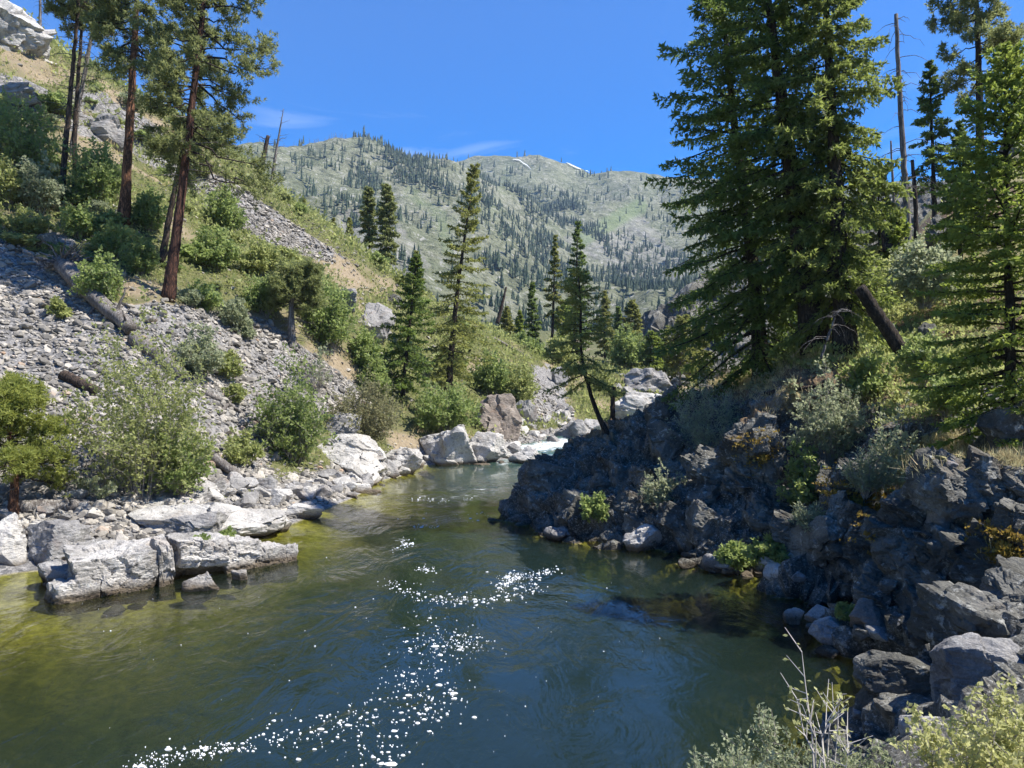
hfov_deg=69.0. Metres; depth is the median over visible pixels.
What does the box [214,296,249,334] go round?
shrub
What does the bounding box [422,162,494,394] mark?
fir tree
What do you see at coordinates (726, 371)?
rock
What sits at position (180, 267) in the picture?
shrub
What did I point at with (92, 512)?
bank stone
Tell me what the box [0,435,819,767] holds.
river
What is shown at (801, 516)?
shrub
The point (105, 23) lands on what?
pine tree
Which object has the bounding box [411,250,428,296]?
fir tree
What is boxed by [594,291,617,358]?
fir tree
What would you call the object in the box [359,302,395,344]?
boulder
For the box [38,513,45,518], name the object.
bank stone
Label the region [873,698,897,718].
bank stone
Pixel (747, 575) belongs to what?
bank stone
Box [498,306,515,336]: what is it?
fir tree
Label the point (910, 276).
shrub
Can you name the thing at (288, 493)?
bank stone
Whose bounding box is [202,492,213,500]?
bank stone
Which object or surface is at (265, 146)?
dead tree
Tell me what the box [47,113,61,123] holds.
shrub
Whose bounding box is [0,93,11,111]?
shrub
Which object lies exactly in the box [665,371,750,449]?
shrub
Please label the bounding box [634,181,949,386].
rock spur
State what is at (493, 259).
conifer
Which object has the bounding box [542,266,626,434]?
fir tree
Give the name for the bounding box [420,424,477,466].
boulder
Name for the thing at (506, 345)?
log
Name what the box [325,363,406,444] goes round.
shrub
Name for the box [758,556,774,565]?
bank stone
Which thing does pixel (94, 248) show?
shrub
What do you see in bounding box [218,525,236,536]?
bush
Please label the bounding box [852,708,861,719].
bank stone
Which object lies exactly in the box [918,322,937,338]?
rock
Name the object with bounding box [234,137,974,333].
mountain
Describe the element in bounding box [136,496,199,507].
boulder
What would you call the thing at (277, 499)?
bank stone
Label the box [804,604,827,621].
rock
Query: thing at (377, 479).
bank stone
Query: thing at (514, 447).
bank stone
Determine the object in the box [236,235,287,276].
shrub
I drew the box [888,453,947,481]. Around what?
grass tuft
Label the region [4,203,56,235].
shrub
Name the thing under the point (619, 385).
bank stone
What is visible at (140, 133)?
shrub
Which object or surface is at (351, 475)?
bank stone
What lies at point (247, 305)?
shrub
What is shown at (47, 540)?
boulder
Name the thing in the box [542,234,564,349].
fir tree
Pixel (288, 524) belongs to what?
rock
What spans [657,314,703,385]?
fir tree
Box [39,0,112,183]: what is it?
pine tree
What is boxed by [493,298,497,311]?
conifer
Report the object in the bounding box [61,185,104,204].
shrub
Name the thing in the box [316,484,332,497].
bank stone
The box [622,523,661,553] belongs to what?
boulder
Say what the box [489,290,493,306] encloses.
conifer
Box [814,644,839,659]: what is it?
bank stone
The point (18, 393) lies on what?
pine tree
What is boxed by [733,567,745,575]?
bank stone
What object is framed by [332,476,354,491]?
bank stone
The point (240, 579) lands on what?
rock
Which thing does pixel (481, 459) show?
bank stone
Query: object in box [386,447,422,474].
boulder
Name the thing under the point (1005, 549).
moss
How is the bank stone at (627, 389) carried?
on the hillside
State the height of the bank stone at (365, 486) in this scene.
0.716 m
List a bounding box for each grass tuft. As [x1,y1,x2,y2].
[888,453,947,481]
[916,428,973,452]
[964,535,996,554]
[977,444,1023,469]
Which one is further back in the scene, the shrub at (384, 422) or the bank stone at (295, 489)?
the shrub at (384, 422)
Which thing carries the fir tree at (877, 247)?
on the rocky bank at (920, 582)
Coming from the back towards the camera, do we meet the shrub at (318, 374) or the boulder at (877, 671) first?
the shrub at (318, 374)
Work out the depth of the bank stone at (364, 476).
43.42 m
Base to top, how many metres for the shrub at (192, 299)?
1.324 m
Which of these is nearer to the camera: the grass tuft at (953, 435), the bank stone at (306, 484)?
the grass tuft at (953, 435)
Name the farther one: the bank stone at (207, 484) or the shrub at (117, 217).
the shrub at (117, 217)
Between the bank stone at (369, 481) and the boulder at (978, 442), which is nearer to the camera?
the boulder at (978, 442)
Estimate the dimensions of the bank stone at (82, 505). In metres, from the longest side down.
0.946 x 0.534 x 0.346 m
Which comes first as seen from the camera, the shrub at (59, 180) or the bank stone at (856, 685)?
the bank stone at (856, 685)
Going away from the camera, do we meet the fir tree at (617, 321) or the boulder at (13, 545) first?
the boulder at (13, 545)
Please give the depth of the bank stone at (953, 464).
16.37 m
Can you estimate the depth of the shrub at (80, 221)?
48.11 m
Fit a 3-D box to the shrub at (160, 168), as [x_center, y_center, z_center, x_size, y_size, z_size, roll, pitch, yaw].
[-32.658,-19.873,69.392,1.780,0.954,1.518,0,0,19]
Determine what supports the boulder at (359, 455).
on the hillside
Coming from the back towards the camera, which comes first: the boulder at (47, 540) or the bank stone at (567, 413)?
the bank stone at (567, 413)
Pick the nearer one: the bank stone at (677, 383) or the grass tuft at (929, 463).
the grass tuft at (929, 463)
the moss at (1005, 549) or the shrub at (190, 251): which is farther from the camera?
the shrub at (190, 251)
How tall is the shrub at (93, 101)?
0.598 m
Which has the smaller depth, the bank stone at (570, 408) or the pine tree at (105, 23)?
the pine tree at (105, 23)
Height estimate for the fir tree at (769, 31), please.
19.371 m
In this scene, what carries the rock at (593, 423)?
on the hillside
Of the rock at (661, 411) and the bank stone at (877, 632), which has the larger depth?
the rock at (661, 411)
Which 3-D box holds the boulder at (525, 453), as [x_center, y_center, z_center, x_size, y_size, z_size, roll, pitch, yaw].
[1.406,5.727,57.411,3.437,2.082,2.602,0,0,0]
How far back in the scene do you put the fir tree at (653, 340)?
119.36 m
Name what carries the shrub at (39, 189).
on the hillside
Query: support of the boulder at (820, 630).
on the rocky bank at (920, 582)
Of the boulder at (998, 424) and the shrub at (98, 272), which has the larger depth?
the shrub at (98, 272)
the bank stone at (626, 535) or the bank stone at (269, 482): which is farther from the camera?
the bank stone at (269, 482)
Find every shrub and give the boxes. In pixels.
[0,81,77,173]
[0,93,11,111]
[0,153,27,206]
[0,217,8,225]
[0,231,41,245]
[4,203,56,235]
[7,150,70,212]
[13,162,59,178]
[25,247,38,250]
[38,89,73,117]
[41,241,56,247]
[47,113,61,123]
[48,158,69,167]
[50,276,231,502]
[53,245,69,254]
[56,196,105,238]
[57,179,70,200]
[59,135,135,202]
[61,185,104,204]
[64,249,94,262]
[66,244,126,300]
[69,458,119,499]
[84,244,100,251]
[85,97,99,103]
[86,216,134,259]
[88,85,98,91]
[88,199,111,212]
[91,112,124,125]
[94,208,129,224]
[117,91,141,110]
[118,229,161,275]
[131,185,168,232]
[134,129,151,140]
[138,414,216,497]
[156,165,166,173]
[160,263,186,270]
[168,114,202,127]
[170,323,226,378]
[177,287,204,307]
[179,239,218,266]
[184,203,194,211]
[187,278,223,312]
[190,225,243,270]
[195,166,210,174]
[203,183,248,232]
[206,224,222,235]
[207,281,222,287]
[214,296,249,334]
[214,348,246,381]
[220,426,265,465]
[227,231,248,243]
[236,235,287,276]
[237,273,289,317]
[238,299,250,309]
[246,341,338,464]
[271,244,300,260]
[275,192,292,200]
[294,202,307,214]
[295,341,338,392]
[301,273,361,355]
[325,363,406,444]
[349,325,383,369]
[356,352,394,400]
[368,250,389,263]
[380,344,397,359]
[403,337,423,346]
[407,297,430,309]
[409,380,483,433]
[429,352,468,368]
[468,348,516,394]
[499,359,540,402]
[513,330,545,359]
[542,331,578,365]
[579,490,609,523]
[583,364,620,392]
[601,322,649,371]
[637,457,687,509]
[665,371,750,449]
[686,702,822,767]
[713,539,758,573]
[740,531,788,566]
[741,360,779,398]
[769,356,827,393]
[775,437,829,509]
[781,628,872,767]
[782,353,874,466]
[785,499,826,532]
[809,736,911,767]
[835,337,897,403]
[836,446,901,500]
[858,251,907,302]
[862,392,920,494]
[884,227,971,309]
[885,681,1023,767]
[890,327,949,386]
[908,370,983,418]
[954,672,1023,767]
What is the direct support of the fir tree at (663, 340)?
on the hillside
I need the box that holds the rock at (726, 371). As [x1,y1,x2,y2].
[715,365,729,379]
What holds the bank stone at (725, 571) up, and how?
on the rocky bank at (920, 582)
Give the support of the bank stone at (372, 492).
on the hillside
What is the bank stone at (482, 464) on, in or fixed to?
on the hillside
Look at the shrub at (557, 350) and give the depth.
113.75 m
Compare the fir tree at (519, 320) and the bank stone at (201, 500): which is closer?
the bank stone at (201, 500)
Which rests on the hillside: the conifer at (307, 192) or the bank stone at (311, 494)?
the bank stone at (311, 494)
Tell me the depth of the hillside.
41.26 m
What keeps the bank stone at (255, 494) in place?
on the hillside
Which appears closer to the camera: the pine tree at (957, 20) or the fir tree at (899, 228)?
the fir tree at (899, 228)
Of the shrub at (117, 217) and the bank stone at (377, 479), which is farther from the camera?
the shrub at (117, 217)
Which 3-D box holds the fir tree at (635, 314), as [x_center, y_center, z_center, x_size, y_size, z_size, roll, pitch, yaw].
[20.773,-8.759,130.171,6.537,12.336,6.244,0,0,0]
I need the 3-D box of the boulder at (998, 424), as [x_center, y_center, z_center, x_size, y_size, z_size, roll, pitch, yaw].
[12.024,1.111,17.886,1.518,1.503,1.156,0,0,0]
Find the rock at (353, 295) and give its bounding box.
[339,288,356,312]
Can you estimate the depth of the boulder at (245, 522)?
28.53 m
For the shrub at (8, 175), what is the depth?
49.98 m
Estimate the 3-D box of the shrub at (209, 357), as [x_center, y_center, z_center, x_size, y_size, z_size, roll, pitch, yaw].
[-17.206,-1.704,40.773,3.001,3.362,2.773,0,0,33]
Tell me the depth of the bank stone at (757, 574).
23.49 m
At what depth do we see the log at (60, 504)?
27.15 m
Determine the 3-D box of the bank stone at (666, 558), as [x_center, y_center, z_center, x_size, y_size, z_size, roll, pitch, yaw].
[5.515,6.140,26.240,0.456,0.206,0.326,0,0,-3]
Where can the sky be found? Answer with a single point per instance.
(575, 82)
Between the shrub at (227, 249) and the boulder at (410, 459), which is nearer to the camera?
the boulder at (410, 459)
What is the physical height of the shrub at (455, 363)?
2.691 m
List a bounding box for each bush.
[44,295,73,318]
[193,532,211,539]
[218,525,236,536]
[221,382,250,403]
[235,317,256,338]
[393,269,412,290]
[834,601,854,621]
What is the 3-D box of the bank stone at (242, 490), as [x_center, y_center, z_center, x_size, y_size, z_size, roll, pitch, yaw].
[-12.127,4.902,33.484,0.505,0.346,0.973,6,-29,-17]
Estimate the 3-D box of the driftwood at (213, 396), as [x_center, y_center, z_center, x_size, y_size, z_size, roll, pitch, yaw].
[-15.810,1.256,41.616,2.921,1.846,1.606,0,0,-35]
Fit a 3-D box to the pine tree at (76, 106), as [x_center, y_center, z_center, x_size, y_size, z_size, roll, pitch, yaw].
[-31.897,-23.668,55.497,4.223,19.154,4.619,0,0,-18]
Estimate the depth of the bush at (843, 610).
16.88 m
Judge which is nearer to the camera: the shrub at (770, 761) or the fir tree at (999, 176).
the shrub at (770, 761)
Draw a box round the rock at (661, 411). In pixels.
[644,404,670,422]
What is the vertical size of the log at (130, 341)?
2.578 m
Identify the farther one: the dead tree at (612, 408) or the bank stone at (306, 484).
the bank stone at (306, 484)
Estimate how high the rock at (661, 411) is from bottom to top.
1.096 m
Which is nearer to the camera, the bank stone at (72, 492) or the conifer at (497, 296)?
the bank stone at (72, 492)
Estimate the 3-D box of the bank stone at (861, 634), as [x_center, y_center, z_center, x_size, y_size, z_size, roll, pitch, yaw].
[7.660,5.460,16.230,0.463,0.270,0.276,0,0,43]
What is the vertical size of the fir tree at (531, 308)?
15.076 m
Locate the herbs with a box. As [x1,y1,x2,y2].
[0,0,663,503]
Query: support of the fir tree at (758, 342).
on the rocky bank at (920, 582)
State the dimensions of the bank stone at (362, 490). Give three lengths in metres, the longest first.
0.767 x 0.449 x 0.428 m
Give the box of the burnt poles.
[259,132,345,143]
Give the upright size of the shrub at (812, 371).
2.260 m
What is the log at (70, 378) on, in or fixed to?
on the hillside
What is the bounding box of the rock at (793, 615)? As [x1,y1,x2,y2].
[783,607,803,627]
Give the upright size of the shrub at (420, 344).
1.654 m
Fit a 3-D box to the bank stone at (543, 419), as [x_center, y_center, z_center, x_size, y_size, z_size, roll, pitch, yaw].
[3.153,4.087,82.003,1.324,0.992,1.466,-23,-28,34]
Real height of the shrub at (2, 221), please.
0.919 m
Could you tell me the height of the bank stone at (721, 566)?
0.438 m
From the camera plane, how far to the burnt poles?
1052.08 m
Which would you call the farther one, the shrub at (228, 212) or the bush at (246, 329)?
the shrub at (228, 212)
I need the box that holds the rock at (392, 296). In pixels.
[384,293,401,308]
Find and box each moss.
[722,426,790,477]
[812,452,900,555]
[962,517,1023,563]
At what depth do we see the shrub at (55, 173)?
54.54 m
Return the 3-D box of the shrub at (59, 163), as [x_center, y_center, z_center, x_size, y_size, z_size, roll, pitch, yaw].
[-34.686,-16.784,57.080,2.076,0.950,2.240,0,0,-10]
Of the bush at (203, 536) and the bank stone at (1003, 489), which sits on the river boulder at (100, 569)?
the bush at (203, 536)
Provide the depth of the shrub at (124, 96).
74.30 m
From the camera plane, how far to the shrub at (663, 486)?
27.70 m
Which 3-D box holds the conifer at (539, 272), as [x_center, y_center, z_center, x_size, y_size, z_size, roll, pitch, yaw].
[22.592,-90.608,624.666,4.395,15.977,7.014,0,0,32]
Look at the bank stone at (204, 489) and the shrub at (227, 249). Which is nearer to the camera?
the bank stone at (204, 489)
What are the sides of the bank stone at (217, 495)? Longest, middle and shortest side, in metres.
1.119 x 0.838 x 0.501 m
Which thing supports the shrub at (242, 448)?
on the hillside
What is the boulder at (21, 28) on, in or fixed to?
on the hillside
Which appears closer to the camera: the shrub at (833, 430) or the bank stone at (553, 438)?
the shrub at (833, 430)
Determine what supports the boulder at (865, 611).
on the rocky bank at (920, 582)
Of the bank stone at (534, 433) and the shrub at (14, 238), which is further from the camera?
the bank stone at (534, 433)
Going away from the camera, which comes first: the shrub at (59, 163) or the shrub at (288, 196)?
the shrub at (59, 163)
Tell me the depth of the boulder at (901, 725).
8.62 m
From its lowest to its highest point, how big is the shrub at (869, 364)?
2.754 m
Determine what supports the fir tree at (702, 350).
on the hillside
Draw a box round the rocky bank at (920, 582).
[486,122,1023,767]
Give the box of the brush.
[764,170,1023,428]
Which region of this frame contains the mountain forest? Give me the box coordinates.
[257,126,781,332]
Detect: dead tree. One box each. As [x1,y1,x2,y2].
[36,0,48,29]
[258,135,278,170]
[266,109,287,180]
[495,287,506,323]
[610,386,615,419]
[796,308,863,358]
[874,13,941,239]
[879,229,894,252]
[890,141,894,202]
[910,159,925,238]
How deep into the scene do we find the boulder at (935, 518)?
16.49 m
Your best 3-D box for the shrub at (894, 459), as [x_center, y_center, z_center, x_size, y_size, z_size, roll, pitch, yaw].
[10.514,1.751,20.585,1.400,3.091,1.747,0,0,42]
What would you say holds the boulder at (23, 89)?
on the hillside
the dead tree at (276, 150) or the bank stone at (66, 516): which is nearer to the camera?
the bank stone at (66, 516)
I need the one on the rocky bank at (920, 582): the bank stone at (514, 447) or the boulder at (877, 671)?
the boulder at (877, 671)
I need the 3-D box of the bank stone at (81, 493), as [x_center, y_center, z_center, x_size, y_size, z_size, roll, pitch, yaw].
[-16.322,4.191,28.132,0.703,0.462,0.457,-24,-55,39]
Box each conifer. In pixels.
[305,185,309,195]
[322,193,326,206]
[354,212,358,225]
[399,244,403,259]
[403,244,406,260]
[481,286,486,303]
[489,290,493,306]
[492,250,495,264]
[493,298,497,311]
[495,249,502,268]
[495,290,499,305]
[499,270,504,286]
[522,303,524,318]
[523,270,526,284]
[535,266,540,283]
[536,299,543,314]
[540,276,544,289]
[611,270,615,282]
[625,283,629,294]
[663,277,668,290]
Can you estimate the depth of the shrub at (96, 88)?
71.17 m
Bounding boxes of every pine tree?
[0,370,88,516]
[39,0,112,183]
[60,0,114,186]
[64,0,123,160]
[78,0,190,225]
[117,0,286,302]
[152,15,235,262]
[258,257,327,350]
[922,0,1023,224]
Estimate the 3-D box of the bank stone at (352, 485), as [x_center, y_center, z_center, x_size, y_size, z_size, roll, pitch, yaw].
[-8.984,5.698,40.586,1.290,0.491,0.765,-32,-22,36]
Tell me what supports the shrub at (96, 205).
on the hillside
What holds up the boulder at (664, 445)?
on the rocky bank at (920, 582)
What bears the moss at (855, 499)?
on the rocky bank at (920, 582)
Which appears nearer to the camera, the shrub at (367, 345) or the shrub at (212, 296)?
the shrub at (212, 296)
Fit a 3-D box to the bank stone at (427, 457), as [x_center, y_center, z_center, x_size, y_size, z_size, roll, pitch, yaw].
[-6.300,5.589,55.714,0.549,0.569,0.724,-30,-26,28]
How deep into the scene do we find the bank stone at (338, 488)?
39.08 m
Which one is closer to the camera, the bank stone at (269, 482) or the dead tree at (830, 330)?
the dead tree at (830, 330)
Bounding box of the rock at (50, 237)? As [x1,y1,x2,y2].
[35,232,58,249]
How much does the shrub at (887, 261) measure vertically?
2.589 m
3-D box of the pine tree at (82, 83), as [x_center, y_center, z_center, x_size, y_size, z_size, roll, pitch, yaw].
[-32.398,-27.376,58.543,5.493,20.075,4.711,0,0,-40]
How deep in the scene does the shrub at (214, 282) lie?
50.60 m
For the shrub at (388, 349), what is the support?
on the hillside
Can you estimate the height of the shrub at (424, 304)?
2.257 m
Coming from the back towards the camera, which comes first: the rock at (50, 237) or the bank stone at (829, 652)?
the rock at (50, 237)
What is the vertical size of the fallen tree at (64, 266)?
6.056 m
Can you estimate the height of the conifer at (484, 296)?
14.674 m
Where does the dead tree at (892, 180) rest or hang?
on the rocky bank at (920, 582)
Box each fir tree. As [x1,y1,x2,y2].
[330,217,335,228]
[345,217,355,240]
[358,185,379,248]
[373,183,400,266]
[380,253,436,397]
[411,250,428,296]
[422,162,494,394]
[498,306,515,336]
[513,310,526,335]
[522,281,542,342]
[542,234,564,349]
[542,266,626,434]
[548,299,572,343]
[557,221,592,361]
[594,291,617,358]
[611,306,622,348]
[615,299,647,363]
[640,330,668,373]
[642,0,797,410]
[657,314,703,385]
[658,328,674,374]
[686,326,712,379]
[688,0,881,355]
[752,0,915,358]
[773,230,825,334]
[855,161,903,268]
[876,207,913,308]
[897,38,1023,450]
[899,59,957,217]
[929,119,986,259]
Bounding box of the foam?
[110,497,642,767]
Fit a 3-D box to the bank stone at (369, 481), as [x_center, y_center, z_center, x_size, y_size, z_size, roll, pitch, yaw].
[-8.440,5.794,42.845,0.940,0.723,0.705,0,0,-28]
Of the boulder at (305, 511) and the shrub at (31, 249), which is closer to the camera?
the boulder at (305, 511)
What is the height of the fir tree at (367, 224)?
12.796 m
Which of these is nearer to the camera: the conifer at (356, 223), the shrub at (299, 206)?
the shrub at (299, 206)
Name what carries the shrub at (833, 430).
on the rocky bank at (920, 582)
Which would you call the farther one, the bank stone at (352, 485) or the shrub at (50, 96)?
the shrub at (50, 96)
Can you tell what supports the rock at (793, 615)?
in the river
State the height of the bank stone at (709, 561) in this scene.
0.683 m
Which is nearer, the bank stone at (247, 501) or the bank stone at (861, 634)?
the bank stone at (861, 634)
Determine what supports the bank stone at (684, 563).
on the rocky bank at (920, 582)
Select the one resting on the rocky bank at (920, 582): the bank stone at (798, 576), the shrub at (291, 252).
the bank stone at (798, 576)
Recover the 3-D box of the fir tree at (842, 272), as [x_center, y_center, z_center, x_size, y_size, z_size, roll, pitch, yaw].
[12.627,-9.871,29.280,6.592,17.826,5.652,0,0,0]
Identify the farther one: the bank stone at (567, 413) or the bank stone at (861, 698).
the bank stone at (567, 413)
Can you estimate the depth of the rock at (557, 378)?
102.09 m
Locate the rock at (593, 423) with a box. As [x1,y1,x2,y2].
[584,418,600,429]
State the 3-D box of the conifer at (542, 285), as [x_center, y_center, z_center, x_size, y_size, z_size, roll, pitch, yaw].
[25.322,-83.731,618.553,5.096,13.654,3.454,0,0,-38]
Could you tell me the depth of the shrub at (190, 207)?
61.68 m
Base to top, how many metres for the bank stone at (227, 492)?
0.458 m
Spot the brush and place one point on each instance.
(896, 310)
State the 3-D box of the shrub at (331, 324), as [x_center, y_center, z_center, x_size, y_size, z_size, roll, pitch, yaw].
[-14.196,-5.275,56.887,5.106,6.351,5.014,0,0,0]
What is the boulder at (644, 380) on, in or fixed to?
on the hillside
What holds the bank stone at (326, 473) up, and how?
on the hillside
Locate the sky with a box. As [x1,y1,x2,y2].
[10,0,1023,184]
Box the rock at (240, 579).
[231,569,247,589]
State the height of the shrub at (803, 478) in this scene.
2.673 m
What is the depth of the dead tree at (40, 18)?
75.91 m
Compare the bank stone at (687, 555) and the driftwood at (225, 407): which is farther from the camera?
the driftwood at (225, 407)
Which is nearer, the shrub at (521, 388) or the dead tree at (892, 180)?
the dead tree at (892, 180)
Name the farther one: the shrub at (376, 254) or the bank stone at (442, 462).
the shrub at (376, 254)
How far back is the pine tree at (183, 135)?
43.78 m
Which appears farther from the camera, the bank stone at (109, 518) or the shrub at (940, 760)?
the bank stone at (109, 518)
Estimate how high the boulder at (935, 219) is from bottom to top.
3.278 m
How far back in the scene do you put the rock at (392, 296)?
85.09 m
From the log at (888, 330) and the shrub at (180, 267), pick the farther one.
the shrub at (180, 267)
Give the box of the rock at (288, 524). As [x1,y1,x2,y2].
[277,520,291,532]
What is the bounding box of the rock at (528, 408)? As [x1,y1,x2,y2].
[516,400,536,422]
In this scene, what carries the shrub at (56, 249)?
on the hillside
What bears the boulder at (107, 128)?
on the hillside
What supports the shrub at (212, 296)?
on the hillside
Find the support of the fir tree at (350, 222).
on the hillside
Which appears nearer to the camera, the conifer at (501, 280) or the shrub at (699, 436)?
the shrub at (699, 436)
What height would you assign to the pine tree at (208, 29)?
16.540 m
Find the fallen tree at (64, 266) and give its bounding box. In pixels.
[26,236,136,333]
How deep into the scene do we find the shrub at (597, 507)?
28.28 m
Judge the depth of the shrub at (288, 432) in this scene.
40.87 m
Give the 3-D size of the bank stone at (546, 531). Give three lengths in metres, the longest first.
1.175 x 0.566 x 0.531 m
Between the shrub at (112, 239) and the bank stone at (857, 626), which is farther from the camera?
the shrub at (112, 239)
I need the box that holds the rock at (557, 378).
[551,366,569,386]
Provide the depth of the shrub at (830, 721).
6.81 m
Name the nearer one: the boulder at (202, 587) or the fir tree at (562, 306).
the boulder at (202, 587)
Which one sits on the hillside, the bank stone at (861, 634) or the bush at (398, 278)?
the bush at (398, 278)
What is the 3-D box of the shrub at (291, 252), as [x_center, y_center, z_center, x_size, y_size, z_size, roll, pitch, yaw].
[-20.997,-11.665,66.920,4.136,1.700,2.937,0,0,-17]
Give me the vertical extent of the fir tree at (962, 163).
8.596 m
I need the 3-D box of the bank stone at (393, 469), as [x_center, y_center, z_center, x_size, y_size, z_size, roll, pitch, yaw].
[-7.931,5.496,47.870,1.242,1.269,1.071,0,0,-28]
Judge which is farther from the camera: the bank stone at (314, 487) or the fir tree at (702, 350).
the fir tree at (702, 350)
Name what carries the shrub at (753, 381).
on the rocky bank at (920, 582)
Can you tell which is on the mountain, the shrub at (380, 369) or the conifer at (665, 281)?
the conifer at (665, 281)
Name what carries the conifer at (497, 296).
on the mountain
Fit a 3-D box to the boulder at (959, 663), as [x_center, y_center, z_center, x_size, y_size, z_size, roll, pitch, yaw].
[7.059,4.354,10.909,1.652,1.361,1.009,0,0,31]
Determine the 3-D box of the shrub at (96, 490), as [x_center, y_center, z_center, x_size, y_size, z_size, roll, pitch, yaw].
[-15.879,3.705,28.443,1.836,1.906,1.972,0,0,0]
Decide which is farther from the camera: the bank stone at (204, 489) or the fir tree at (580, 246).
the fir tree at (580, 246)
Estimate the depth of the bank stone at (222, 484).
32.57 m
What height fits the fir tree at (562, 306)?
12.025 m
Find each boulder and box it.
[0,0,56,66]
[0,82,44,110]
[0,512,27,565]
[27,519,94,565]
[37,559,68,582]
[44,531,298,615]
[86,112,124,151]
[127,502,287,536]
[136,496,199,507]
[161,511,228,534]
[180,571,219,604]
[285,503,323,519]
[317,433,387,476]
[325,412,361,434]
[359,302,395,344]
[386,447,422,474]
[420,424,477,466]
[470,431,507,461]
[478,393,522,440]
[508,445,538,462]
[554,419,592,437]
[615,391,661,418]
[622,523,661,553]
[623,368,672,393]
[646,418,686,462]
[741,414,788,486]
[808,616,843,644]
[849,598,884,628]
[853,649,930,695]
[898,715,943,736]
[925,214,951,255]
[925,511,953,527]
[929,632,1023,701]
[966,424,988,449]
[976,399,1023,451]
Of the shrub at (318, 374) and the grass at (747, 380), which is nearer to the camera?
the grass at (747, 380)
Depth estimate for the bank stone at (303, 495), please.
36.03 m
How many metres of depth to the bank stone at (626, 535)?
26.89 m
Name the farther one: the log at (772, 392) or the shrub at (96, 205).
the shrub at (96, 205)
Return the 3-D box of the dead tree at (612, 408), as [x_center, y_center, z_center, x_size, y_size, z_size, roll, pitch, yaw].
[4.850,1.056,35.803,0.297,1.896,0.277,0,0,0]
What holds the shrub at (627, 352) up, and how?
on the hillside
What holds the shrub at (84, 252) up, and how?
on the hillside
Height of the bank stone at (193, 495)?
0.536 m
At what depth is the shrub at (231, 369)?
43.03 m
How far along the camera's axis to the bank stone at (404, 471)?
48.61 m
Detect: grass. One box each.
[703,245,1023,475]
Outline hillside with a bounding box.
[0,43,703,662]
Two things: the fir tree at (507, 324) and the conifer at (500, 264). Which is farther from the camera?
the conifer at (500, 264)
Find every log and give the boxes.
[18,499,90,512]
[58,370,99,394]
[127,331,188,376]
[209,450,238,473]
[491,335,531,359]
[764,383,823,395]
[854,284,905,353]
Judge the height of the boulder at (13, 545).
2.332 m
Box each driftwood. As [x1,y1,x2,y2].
[205,390,255,420]
[217,385,231,415]
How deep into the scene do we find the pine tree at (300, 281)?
51.69 m
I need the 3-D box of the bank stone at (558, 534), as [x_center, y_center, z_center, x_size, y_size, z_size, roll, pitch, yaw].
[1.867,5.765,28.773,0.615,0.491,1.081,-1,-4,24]
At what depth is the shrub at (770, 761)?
7.25 m
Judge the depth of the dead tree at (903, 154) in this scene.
41.89 m
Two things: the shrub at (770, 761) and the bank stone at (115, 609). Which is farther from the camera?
the bank stone at (115, 609)
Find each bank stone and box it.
[0,511,18,518]
[21,518,28,525]
[37,503,54,515]
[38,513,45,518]
[58,513,71,518]
[62,490,88,497]
[76,489,87,498]
[78,502,91,508]
[85,507,104,517]
[102,604,126,614]
[104,516,116,521]
[127,600,146,609]
[188,491,199,498]
[192,485,206,498]
[195,479,212,489]
[196,497,203,503]
[198,485,207,491]
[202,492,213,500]
[208,487,226,501]
[213,477,229,492]
[221,488,233,496]
[227,472,249,489]
[233,495,255,507]
[237,488,247,493]
[240,491,258,502]
[245,477,258,487]
[250,487,270,496]
[257,477,277,488]
[266,489,292,500]
[270,494,285,505]
[281,485,302,493]
[295,490,309,500]
[301,482,311,486]
[303,484,318,495]
[307,491,315,499]
[314,478,326,483]
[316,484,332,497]
[317,469,337,478]
[330,484,343,492]
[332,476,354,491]
[334,472,349,477]
[342,482,357,490]
[346,492,357,498]
[348,473,362,482]
[355,483,371,489]
[355,488,366,493]
[359,472,372,480]
[362,478,373,486]
[366,489,381,495]
[372,475,381,484]
[384,459,399,478]
[392,460,401,468]
[398,466,410,475]
[423,455,430,460]
[434,458,458,468]
[473,463,489,464]
[476,455,486,462]
[507,443,521,452]
[528,430,539,437]
[536,417,545,424]
[543,526,565,543]
[546,415,551,421]
[546,435,559,441]
[550,526,568,540]
[556,404,564,409]
[556,421,566,426]
[561,410,570,419]
[565,406,574,413]
[613,383,621,390]
[622,386,635,391]
[623,533,632,539]
[662,555,673,560]
[666,558,673,564]
[670,378,678,382]
[673,381,688,386]
[678,558,696,569]
[680,552,695,558]
[702,553,721,573]
[714,555,728,569]
[721,568,728,573]
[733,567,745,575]
[740,570,753,580]
[751,566,761,571]
[752,572,761,577]
[756,562,764,575]
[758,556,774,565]
[763,562,780,579]
[791,571,806,582]
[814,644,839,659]
[834,696,854,707]
[849,675,861,693]
[852,628,871,640]
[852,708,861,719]
[853,624,864,628]
[855,687,868,710]
[864,624,887,641]
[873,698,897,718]
[946,459,958,467]
[997,487,1007,492]
[999,480,1007,489]
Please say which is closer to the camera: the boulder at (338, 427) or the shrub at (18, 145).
the boulder at (338, 427)
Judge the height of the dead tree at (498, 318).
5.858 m
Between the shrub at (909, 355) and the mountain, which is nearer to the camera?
the shrub at (909, 355)
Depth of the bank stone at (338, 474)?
41.40 m
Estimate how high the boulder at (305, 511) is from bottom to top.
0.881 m
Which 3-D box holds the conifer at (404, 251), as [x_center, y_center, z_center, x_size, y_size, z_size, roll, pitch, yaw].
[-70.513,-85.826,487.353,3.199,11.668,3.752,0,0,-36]
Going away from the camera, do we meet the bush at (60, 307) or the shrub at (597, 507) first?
the shrub at (597, 507)

